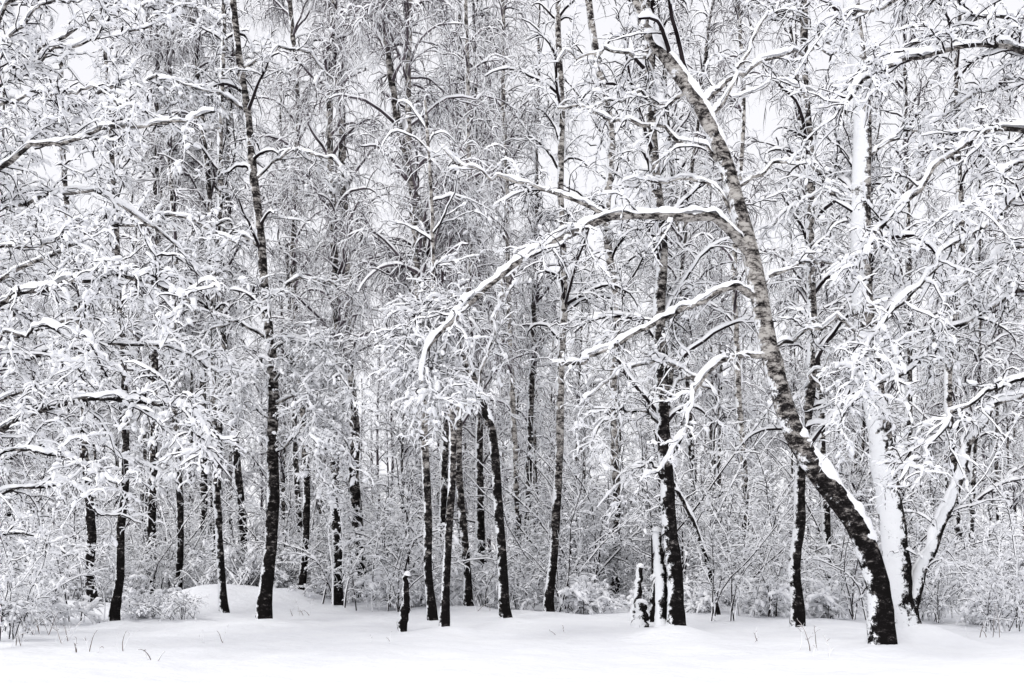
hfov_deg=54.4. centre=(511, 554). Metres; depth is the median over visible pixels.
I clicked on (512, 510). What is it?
sapling
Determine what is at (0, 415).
birch tree
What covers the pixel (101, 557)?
snowy shrub
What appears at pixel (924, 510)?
sapling
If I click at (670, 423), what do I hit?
birch tree
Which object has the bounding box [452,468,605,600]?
sapling
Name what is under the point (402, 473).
sapling
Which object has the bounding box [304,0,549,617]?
birch tree
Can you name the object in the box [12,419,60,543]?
birch tree
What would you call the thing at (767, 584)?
sapling
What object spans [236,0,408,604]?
birch tree
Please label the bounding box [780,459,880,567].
sapling
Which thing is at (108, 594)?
snowy bush
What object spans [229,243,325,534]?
birch tree
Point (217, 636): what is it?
dry grass tuft
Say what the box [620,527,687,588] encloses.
snowy shrub
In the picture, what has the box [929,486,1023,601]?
snowy shrub
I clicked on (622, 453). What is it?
sapling
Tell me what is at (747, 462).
birch tree
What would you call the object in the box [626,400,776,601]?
sapling
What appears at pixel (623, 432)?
birch tree
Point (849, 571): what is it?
snowy bush
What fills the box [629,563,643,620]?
broken tree trunk
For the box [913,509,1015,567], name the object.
snowy shrub
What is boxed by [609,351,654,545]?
birch tree
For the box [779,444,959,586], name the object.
sapling
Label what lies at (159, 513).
sapling
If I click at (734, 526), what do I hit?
snowy shrub
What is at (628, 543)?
sapling
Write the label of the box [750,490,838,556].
sapling
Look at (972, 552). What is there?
sapling
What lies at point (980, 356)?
birch tree
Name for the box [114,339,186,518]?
birch tree
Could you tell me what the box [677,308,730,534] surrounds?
birch tree
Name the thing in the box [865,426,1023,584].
sapling
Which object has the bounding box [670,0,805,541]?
birch tree
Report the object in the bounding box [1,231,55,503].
birch tree
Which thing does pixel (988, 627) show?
dry grass tuft
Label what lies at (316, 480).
birch tree
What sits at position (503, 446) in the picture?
birch tree
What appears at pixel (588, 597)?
snowy bush
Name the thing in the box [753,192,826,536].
birch tree
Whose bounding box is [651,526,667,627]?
broken tree trunk
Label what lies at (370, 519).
snowy shrub
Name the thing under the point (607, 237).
birch tree
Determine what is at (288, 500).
sapling
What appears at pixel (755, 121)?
sky
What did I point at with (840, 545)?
snowy shrub
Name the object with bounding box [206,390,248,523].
birch tree
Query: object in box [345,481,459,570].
sapling
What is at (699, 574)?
snowy shrub
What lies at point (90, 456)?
birch tree
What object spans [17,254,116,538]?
birch tree
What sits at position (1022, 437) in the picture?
birch tree
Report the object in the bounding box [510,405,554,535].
birch tree
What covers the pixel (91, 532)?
birch tree
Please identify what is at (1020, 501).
birch tree
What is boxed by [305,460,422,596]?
sapling
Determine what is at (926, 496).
birch tree
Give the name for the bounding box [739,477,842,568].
sapling
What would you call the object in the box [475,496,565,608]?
sapling
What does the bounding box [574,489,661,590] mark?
snowy shrub
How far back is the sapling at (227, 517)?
49.20 m
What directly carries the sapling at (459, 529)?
on the ground
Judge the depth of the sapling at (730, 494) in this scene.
28.79 m
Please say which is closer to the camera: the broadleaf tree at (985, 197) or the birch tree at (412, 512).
the broadleaf tree at (985, 197)
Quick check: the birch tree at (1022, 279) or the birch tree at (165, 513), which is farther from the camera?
the birch tree at (165, 513)
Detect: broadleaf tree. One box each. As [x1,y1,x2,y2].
[0,0,253,581]
[0,0,255,553]
[784,0,1023,508]
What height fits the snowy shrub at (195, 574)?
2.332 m
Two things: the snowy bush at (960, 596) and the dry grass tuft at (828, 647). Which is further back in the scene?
the snowy bush at (960, 596)
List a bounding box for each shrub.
[0,447,114,621]
[0,493,25,563]
[0,501,111,632]
[0,521,61,640]
[0,534,55,592]
[4,483,129,599]
[10,492,127,591]
[51,505,125,568]
[56,508,117,544]
[64,524,115,588]
[95,519,172,598]
[96,523,161,596]
[127,569,209,622]
[130,483,244,597]
[156,519,230,589]
[156,531,259,588]
[157,544,185,594]
[172,547,228,586]
[184,498,262,583]
[185,515,324,585]
[215,498,329,587]
[226,536,292,586]
[239,532,299,587]
[261,505,352,594]
[277,548,330,593]
[287,549,370,602]
[315,486,439,586]
[399,532,510,606]
[416,524,482,586]
[432,524,485,589]
[434,540,492,591]
[454,551,541,609]
[493,490,605,596]
[494,499,576,567]
[507,499,596,589]
[517,558,616,610]
[532,559,626,609]
[549,523,634,585]
[550,504,626,577]
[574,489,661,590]
[599,525,666,602]
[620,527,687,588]
[625,547,734,602]
[659,481,770,578]
[683,543,756,605]
[729,533,815,592]
[740,554,814,594]
[760,524,835,597]
[760,534,830,585]
[780,513,836,565]
[815,540,854,590]
[830,517,913,569]
[833,506,938,585]
[835,551,939,600]
[846,498,958,573]
[881,515,1009,622]
[906,499,1008,597]
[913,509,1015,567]
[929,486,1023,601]
[941,525,1023,602]
[945,523,1023,631]
[960,496,1023,598]
[1000,513,1023,569]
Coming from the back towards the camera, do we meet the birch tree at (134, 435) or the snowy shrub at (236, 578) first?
the birch tree at (134, 435)
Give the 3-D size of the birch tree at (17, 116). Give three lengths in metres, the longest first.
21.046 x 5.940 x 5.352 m
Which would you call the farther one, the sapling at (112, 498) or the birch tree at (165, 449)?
the birch tree at (165, 449)
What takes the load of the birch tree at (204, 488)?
on the ground
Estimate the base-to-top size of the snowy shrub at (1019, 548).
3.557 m
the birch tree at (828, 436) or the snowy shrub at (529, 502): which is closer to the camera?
the snowy shrub at (529, 502)
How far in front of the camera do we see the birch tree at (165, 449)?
85.16 m
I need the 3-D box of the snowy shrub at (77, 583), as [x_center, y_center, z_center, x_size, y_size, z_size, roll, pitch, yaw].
[-13.657,-0.396,31.082,3.330,3.614,3.586,0,0,-10]
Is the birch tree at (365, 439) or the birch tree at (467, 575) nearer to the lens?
the birch tree at (467, 575)
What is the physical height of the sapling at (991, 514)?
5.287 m
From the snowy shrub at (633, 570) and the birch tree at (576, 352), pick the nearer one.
the snowy shrub at (633, 570)
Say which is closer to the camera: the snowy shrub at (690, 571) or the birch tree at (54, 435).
the snowy shrub at (690, 571)
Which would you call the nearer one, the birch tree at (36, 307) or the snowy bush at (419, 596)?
the snowy bush at (419, 596)
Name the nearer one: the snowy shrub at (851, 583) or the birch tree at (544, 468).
the snowy shrub at (851, 583)
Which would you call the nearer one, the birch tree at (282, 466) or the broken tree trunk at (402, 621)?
the broken tree trunk at (402, 621)
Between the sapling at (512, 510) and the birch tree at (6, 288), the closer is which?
the sapling at (512, 510)
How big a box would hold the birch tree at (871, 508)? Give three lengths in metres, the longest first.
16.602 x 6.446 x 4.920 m
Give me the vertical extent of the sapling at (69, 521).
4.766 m
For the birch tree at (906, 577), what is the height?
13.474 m
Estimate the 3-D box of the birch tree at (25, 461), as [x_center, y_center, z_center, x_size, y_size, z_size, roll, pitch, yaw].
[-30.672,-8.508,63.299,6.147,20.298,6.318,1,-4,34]
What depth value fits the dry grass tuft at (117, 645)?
16.74 m
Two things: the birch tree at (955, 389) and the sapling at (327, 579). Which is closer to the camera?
the sapling at (327, 579)
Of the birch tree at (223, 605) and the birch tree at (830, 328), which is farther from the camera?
the birch tree at (830, 328)
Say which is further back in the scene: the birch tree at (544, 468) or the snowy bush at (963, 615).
the birch tree at (544, 468)
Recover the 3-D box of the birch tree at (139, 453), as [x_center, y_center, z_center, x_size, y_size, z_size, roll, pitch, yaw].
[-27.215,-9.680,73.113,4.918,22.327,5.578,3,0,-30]
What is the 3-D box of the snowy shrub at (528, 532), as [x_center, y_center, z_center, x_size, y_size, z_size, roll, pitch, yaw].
[1.160,-0.404,35.343,3.865,3.896,3.590,0,0,-13]
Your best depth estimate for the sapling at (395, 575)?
29.09 m
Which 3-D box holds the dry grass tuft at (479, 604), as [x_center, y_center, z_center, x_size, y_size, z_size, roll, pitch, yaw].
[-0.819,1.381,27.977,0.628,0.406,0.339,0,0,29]
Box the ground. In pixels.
[0,554,1023,682]
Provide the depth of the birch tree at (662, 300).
20.30 m
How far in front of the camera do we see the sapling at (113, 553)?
31.66 m
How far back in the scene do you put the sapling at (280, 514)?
50.14 m
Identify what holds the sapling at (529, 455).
on the ground
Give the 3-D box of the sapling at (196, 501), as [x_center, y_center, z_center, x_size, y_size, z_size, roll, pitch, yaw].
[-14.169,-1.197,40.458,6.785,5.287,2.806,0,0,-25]
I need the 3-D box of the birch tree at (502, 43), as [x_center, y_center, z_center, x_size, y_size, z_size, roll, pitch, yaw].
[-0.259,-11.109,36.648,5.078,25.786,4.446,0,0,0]
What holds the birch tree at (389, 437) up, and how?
on the ground
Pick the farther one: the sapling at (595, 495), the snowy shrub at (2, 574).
the sapling at (595, 495)
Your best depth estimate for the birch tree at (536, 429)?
57.43 m
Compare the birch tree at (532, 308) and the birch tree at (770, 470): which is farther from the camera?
the birch tree at (770, 470)
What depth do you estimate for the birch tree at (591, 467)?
72.75 m
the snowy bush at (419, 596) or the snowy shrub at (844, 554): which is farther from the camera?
the snowy shrub at (844, 554)
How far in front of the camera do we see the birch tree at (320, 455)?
53.69 m
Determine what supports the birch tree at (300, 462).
on the ground
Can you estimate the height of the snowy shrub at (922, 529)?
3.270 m
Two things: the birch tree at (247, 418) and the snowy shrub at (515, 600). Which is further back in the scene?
the birch tree at (247, 418)
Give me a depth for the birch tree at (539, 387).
49.00 m
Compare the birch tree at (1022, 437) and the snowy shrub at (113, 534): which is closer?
the snowy shrub at (113, 534)
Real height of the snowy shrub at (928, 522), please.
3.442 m
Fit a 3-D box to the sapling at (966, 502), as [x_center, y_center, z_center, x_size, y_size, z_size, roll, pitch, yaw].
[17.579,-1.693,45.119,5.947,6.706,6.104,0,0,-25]
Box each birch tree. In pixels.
[0,87,45,502]
[0,171,71,551]
[0,249,25,447]
[0,278,17,485]
[0,402,13,550]
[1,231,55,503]
[1,265,65,570]
[1,287,47,564]
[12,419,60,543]
[13,56,132,601]
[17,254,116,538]
[24,301,156,553]
[30,44,193,620]
[39,291,114,538]
[51,208,122,520]
[57,405,110,537]
[70,0,243,598]
[85,37,205,594]
[88,196,142,503]
[90,171,180,487]
[95,0,227,589]
[106,319,163,545]
[108,309,184,549]
[113,188,188,546]
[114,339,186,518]
[120,0,268,555]
[131,0,281,612]
[133,0,304,559]
[133,201,230,531]
[138,189,208,531]
[140,263,184,506]
[142,0,383,618]
[145,3,258,567]
[160,365,223,540]
[166,142,282,533]
[198,0,350,589]
[204,208,280,542]
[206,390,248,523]
[222,261,261,544]
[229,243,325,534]
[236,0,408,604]
[240,64,359,542]
[240,207,316,445]
[240,257,312,527]
[264,411,312,536]
[279,186,386,545]
[279,304,379,557]
[279,369,343,540]
[280,344,365,547]
[286,0,422,597]
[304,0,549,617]
[320,0,509,620]
[327,311,369,529]
[355,0,897,644]
[359,425,395,526]
[360,261,448,528]
[363,0,537,605]
[369,86,520,626]
[370,235,417,530]
[371,212,454,557]
[392,411,435,537]
[395,103,533,561]
[402,0,521,542]
[410,0,557,595]
[410,368,454,532]
[412,408,473,544]
[418,281,494,550]
[444,0,564,575]
[455,367,505,544]
[466,263,555,544]
[468,439,499,554]
[482,0,592,552]
[483,287,543,541]
[484,0,651,611]
[484,316,569,559]
[498,208,581,538]
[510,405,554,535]
[519,271,580,523]
[519,343,585,541]
[535,0,680,597]
[548,0,811,625]
[548,200,610,527]
[563,265,611,525]
[563,397,603,522]
[564,289,655,534]
[590,242,653,499]
[591,0,763,549]
[602,0,752,560]
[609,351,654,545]
[622,231,700,530]
[629,429,720,614]
[645,224,705,480]
[667,150,761,530]
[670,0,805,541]
[673,280,770,577]
[676,410,706,535]
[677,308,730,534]
[680,105,771,517]
[702,298,781,522]
[715,384,777,523]
[721,387,777,552]
[722,0,1023,628]
[731,0,923,577]
[744,0,928,626]
[747,268,834,536]
[748,360,788,527]
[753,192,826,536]
[779,290,844,539]
[787,223,850,543]
[788,25,903,494]
[800,80,937,502]
[806,392,849,542]
[812,266,912,518]
[816,220,893,518]
[831,320,922,527]
[840,0,987,535]
[888,61,1023,539]
[894,150,1002,525]
[899,340,964,527]
[900,397,962,532]
[907,0,1023,552]
[913,215,984,462]
[913,321,948,565]
[925,56,1023,566]
[938,326,984,496]
[954,98,1023,553]
[956,236,1023,547]
[978,260,1023,523]
[998,231,1023,470]
[998,367,1023,474]
[1010,199,1023,432]
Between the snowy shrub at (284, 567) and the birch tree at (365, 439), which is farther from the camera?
the birch tree at (365, 439)
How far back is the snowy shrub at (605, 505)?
36.55 m
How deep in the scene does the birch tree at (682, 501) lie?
25.66 m
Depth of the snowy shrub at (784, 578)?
29.79 m
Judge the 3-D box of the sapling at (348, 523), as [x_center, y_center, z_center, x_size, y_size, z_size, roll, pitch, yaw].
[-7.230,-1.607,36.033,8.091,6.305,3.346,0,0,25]
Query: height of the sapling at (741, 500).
5.590 m
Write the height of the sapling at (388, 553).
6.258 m
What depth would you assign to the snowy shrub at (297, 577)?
34.41 m
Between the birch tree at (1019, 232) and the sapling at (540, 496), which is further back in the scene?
the birch tree at (1019, 232)
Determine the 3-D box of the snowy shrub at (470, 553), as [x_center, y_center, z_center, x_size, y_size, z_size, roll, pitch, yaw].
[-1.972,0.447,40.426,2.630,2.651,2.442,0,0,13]
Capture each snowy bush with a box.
[0,578,106,626]
[70,574,147,602]
[106,586,181,620]
[278,571,316,587]
[353,564,462,609]
[554,574,645,613]
[650,572,748,612]
[724,575,809,617]
[801,578,867,619]
[826,569,866,599]
[939,582,1021,607]
[945,580,1023,626]
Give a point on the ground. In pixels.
(326, 642)
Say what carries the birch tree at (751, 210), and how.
on the ground
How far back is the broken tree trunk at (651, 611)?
24.45 m
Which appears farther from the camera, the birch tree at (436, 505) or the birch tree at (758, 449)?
the birch tree at (758, 449)
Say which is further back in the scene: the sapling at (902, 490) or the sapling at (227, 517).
the sapling at (227, 517)
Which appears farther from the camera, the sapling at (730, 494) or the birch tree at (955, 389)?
the birch tree at (955, 389)
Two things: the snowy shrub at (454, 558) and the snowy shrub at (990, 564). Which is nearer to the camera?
the snowy shrub at (990, 564)
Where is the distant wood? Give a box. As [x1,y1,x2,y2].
[0,304,1023,562]
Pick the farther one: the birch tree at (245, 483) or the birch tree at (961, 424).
the birch tree at (961, 424)
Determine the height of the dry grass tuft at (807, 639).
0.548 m
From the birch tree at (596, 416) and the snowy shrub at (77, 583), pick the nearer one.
the snowy shrub at (77, 583)
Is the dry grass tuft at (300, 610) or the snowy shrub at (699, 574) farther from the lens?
the snowy shrub at (699, 574)
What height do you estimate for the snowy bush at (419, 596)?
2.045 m
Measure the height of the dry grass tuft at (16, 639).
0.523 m
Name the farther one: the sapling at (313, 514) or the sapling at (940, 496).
the sapling at (940, 496)
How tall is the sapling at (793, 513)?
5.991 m
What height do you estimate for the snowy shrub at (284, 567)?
3.392 m
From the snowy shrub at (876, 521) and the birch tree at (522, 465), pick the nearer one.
the snowy shrub at (876, 521)
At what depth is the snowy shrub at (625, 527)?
33.84 m
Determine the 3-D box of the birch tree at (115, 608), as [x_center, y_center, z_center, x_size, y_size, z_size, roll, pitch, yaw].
[-9.804,-5.651,24.076,3.644,14.982,3.240,0,0,-41]
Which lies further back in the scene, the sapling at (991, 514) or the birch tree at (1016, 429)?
the birch tree at (1016, 429)
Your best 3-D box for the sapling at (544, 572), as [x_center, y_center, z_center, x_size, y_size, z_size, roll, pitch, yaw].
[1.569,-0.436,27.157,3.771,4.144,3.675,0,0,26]
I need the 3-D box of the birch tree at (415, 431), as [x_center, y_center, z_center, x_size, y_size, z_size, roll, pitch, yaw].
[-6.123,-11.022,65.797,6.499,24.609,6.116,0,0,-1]
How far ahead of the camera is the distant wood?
100.30 m
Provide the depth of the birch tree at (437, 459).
84.20 m
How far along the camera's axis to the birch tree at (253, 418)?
67.11 m
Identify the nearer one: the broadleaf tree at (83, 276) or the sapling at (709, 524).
the broadleaf tree at (83, 276)
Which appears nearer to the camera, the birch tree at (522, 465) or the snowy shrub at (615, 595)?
the snowy shrub at (615, 595)
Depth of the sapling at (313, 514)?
35.93 m
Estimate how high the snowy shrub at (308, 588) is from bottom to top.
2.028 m
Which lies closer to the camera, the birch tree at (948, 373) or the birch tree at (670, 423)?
the birch tree at (948, 373)
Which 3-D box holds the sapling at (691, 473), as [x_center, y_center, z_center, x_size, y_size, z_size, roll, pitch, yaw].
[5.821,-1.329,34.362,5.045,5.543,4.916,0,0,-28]
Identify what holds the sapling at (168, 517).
on the ground
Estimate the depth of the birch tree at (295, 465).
48.39 m
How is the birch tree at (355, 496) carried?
on the ground
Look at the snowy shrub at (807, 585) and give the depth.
30.26 m
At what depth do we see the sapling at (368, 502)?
41.07 m
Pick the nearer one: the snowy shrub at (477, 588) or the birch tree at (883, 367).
the snowy shrub at (477, 588)
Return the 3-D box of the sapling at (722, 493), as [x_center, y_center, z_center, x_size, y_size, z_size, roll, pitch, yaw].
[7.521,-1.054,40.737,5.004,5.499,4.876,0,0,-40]
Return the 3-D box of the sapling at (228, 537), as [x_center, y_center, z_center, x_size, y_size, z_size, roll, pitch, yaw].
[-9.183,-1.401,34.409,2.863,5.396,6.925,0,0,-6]
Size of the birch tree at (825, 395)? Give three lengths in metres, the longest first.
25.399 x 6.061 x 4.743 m
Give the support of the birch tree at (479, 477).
on the ground
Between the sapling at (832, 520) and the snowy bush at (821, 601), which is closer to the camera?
the snowy bush at (821, 601)
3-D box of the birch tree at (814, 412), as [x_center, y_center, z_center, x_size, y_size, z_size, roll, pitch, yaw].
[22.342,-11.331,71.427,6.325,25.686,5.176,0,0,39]
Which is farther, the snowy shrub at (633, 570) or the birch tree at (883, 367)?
the birch tree at (883, 367)
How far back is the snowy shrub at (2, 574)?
31.31 m
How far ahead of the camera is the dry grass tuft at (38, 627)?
20.70 m
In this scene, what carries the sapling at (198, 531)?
on the ground
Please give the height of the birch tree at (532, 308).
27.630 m
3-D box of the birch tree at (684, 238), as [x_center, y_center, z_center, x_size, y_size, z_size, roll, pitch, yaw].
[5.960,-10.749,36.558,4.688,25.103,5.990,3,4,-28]
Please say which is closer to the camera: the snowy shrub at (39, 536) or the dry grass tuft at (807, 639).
the dry grass tuft at (807, 639)
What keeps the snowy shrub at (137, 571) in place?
on the ground
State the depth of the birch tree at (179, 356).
74.10 m
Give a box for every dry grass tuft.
[10,597,66,634]
[12,619,33,645]
[47,614,86,643]
[84,630,138,651]
[137,649,164,660]
[198,625,227,643]
[290,598,311,615]
[471,599,489,610]
[797,619,819,650]
[812,635,833,656]
[962,604,1000,636]
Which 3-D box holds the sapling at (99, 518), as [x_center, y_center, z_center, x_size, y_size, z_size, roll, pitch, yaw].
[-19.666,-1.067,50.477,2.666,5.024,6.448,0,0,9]
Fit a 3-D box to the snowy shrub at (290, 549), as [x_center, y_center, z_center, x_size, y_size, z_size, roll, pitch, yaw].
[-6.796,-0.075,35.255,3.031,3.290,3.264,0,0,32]
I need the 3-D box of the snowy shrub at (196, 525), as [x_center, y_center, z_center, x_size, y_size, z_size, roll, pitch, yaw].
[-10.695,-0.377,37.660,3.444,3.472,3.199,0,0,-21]
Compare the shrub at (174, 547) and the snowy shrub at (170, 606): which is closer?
the snowy shrub at (170, 606)
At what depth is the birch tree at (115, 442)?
69.41 m
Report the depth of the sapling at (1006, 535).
24.18 m
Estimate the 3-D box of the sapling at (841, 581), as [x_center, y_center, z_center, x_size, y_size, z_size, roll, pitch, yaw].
[9.409,-0.524,25.061,2.337,4.404,5.652,0,0,-38]
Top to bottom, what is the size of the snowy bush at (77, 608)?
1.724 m
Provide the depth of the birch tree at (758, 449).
70.87 m
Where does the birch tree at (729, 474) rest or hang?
on the ground
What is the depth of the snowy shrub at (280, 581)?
34.41 m
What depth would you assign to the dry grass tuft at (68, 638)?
18.92 m
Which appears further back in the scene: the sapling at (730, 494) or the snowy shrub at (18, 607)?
the sapling at (730, 494)
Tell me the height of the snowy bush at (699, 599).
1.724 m
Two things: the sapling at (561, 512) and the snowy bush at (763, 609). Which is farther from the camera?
the sapling at (561, 512)
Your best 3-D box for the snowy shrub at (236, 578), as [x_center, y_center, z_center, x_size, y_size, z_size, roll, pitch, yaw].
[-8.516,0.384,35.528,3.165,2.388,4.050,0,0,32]
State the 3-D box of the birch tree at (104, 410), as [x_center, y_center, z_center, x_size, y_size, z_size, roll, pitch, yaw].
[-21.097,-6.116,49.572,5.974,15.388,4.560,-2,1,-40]
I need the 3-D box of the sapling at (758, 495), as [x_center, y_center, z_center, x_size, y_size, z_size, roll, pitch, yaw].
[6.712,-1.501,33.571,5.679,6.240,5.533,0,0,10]
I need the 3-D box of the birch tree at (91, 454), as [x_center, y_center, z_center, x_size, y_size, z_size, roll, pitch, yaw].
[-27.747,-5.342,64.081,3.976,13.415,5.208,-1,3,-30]
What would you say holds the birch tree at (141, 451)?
on the ground
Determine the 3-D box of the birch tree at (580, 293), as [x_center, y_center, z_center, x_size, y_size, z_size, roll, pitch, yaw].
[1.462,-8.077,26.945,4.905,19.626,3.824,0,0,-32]
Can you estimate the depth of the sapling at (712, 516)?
30.82 m
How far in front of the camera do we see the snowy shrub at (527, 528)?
35.33 m
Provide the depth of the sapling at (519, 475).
36.64 m
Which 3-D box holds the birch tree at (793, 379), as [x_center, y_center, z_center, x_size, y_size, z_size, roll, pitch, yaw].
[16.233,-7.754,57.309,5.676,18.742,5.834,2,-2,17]
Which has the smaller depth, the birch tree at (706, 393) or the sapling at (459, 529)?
the birch tree at (706, 393)
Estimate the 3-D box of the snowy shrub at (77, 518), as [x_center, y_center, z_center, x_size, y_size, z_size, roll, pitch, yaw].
[-15.404,-0.289,33.727,3.419,3.711,3.681,0,0,-42]
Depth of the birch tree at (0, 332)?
75.30 m
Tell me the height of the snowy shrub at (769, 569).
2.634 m
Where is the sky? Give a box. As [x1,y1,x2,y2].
[0,0,1023,553]
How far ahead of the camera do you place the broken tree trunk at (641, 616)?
22.32 m
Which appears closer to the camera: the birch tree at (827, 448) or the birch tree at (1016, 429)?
the birch tree at (827, 448)
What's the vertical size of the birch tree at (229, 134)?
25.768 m
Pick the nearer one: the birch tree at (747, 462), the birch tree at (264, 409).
the birch tree at (264, 409)
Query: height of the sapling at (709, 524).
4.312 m
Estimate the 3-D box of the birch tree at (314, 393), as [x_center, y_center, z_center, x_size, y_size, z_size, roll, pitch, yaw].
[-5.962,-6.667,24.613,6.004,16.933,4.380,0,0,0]
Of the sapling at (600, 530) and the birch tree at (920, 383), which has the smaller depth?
the sapling at (600, 530)
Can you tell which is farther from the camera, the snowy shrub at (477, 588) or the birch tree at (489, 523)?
the birch tree at (489, 523)
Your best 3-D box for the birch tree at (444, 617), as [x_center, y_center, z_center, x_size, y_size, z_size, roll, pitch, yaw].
[-1.199,-4.394,21.550,3.294,12.323,3.320,0,0,-25]
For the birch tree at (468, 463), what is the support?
on the ground
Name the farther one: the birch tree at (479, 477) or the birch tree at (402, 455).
the birch tree at (402, 455)
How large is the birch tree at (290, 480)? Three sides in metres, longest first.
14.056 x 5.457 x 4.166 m
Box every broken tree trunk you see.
[397,571,410,631]
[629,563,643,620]
[631,599,649,626]
[647,579,654,621]
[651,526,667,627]
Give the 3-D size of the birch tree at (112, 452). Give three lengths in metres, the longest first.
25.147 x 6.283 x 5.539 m
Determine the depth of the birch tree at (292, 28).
33.82 m
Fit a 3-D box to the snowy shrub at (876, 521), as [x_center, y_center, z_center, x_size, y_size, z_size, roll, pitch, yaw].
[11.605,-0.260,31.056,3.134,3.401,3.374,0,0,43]
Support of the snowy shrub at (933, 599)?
on the ground
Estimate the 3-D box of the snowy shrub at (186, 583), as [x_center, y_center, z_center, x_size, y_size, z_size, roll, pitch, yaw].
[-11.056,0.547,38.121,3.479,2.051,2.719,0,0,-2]
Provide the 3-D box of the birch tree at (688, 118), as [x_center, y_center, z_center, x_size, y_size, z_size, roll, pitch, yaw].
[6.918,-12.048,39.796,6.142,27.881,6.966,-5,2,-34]
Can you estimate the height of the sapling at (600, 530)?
6.476 m
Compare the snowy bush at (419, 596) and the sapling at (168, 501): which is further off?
the sapling at (168, 501)
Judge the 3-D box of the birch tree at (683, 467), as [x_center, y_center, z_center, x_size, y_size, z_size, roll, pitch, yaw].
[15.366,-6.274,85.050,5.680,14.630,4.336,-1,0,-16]
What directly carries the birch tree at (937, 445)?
on the ground
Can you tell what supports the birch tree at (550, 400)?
on the ground
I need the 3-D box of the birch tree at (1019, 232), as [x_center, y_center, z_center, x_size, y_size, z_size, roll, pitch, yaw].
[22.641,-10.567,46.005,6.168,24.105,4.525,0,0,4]
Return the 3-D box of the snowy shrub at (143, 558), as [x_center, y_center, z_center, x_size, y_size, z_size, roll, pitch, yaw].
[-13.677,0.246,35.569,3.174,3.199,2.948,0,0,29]
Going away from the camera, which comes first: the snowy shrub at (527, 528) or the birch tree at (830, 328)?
the snowy shrub at (527, 528)
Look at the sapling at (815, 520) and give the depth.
38.04 m
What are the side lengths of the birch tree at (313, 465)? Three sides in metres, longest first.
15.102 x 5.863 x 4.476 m
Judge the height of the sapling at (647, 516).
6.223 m
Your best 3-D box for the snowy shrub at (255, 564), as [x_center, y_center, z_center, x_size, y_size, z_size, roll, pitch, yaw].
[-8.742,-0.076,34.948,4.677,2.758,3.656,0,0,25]
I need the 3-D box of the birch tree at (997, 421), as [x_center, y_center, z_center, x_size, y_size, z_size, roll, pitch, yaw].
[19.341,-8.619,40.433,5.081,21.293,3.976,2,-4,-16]
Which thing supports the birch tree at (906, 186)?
on the ground
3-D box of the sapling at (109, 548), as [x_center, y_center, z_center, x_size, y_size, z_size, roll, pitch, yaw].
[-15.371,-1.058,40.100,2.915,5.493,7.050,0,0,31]
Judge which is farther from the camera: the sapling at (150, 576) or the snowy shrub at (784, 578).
the sapling at (150, 576)
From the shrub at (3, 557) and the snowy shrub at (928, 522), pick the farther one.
the snowy shrub at (928, 522)
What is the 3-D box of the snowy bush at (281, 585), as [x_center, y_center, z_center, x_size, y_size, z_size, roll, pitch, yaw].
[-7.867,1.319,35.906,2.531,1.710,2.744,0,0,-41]
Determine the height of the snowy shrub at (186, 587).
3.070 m
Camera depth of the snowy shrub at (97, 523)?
46.14 m
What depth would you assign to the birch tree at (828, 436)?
69.60 m
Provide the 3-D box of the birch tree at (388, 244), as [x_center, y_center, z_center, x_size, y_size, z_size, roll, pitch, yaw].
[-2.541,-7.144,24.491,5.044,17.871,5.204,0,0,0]
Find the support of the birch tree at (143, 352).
on the ground
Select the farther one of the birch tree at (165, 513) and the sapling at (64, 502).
the birch tree at (165, 513)
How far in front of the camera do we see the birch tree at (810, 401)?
22.34 m
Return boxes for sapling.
[0,454,114,564]
[0,466,133,578]
[0,470,115,567]
[2,413,159,577]
[50,476,97,561]
[63,480,172,572]
[67,493,208,587]
[95,504,141,548]
[97,497,175,598]
[98,465,239,557]
[102,460,259,588]
[107,454,199,580]
[111,471,196,555]
[130,459,250,589]
[182,435,368,564]
[197,442,284,581]
[210,490,254,545]
[242,448,408,607]
[248,450,441,568]
[250,446,421,597]
[262,483,379,563]
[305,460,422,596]
[314,471,378,550]
[334,467,523,611]
[341,418,462,595]
[342,448,451,558]
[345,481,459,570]
[374,465,486,604]
[419,467,529,569]
[432,502,491,567]
[446,431,638,568]
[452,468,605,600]
[462,417,675,608]
[463,458,608,565]
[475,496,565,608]
[493,458,653,612]
[512,461,593,597]
[519,429,653,590]
[539,422,648,610]
[577,452,649,551]
[582,474,789,594]
[592,459,723,553]
[594,422,819,602]
[608,442,740,585]
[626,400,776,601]
[626,412,789,572]
[629,472,743,602]
[649,463,764,566]
[676,478,806,620]
[689,466,839,609]
[697,430,925,577]
[705,476,861,616]
[721,493,820,557]
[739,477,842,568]
[749,427,904,574]
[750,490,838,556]
[753,481,880,563]
[768,398,1022,563]
[776,475,982,619]
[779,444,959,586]
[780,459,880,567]
[817,467,1023,617]
[839,453,990,550]
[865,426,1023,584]
[865,461,969,534]
[900,471,976,542]
[926,462,1023,627]
[963,446,1023,595]
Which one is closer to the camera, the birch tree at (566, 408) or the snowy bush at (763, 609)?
the snowy bush at (763, 609)
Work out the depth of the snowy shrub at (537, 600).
30.26 m
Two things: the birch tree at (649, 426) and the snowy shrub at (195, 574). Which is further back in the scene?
the birch tree at (649, 426)
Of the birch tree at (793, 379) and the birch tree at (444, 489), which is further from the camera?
the birch tree at (793, 379)
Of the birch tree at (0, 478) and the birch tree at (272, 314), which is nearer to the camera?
the birch tree at (0, 478)
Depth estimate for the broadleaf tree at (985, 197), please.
13.90 m
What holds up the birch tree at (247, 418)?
on the ground
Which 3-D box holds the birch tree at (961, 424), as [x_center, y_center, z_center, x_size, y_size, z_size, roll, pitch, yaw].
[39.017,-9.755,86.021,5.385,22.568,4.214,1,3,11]
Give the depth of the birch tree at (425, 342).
16.99 m
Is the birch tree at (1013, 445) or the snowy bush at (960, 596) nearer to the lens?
the snowy bush at (960, 596)

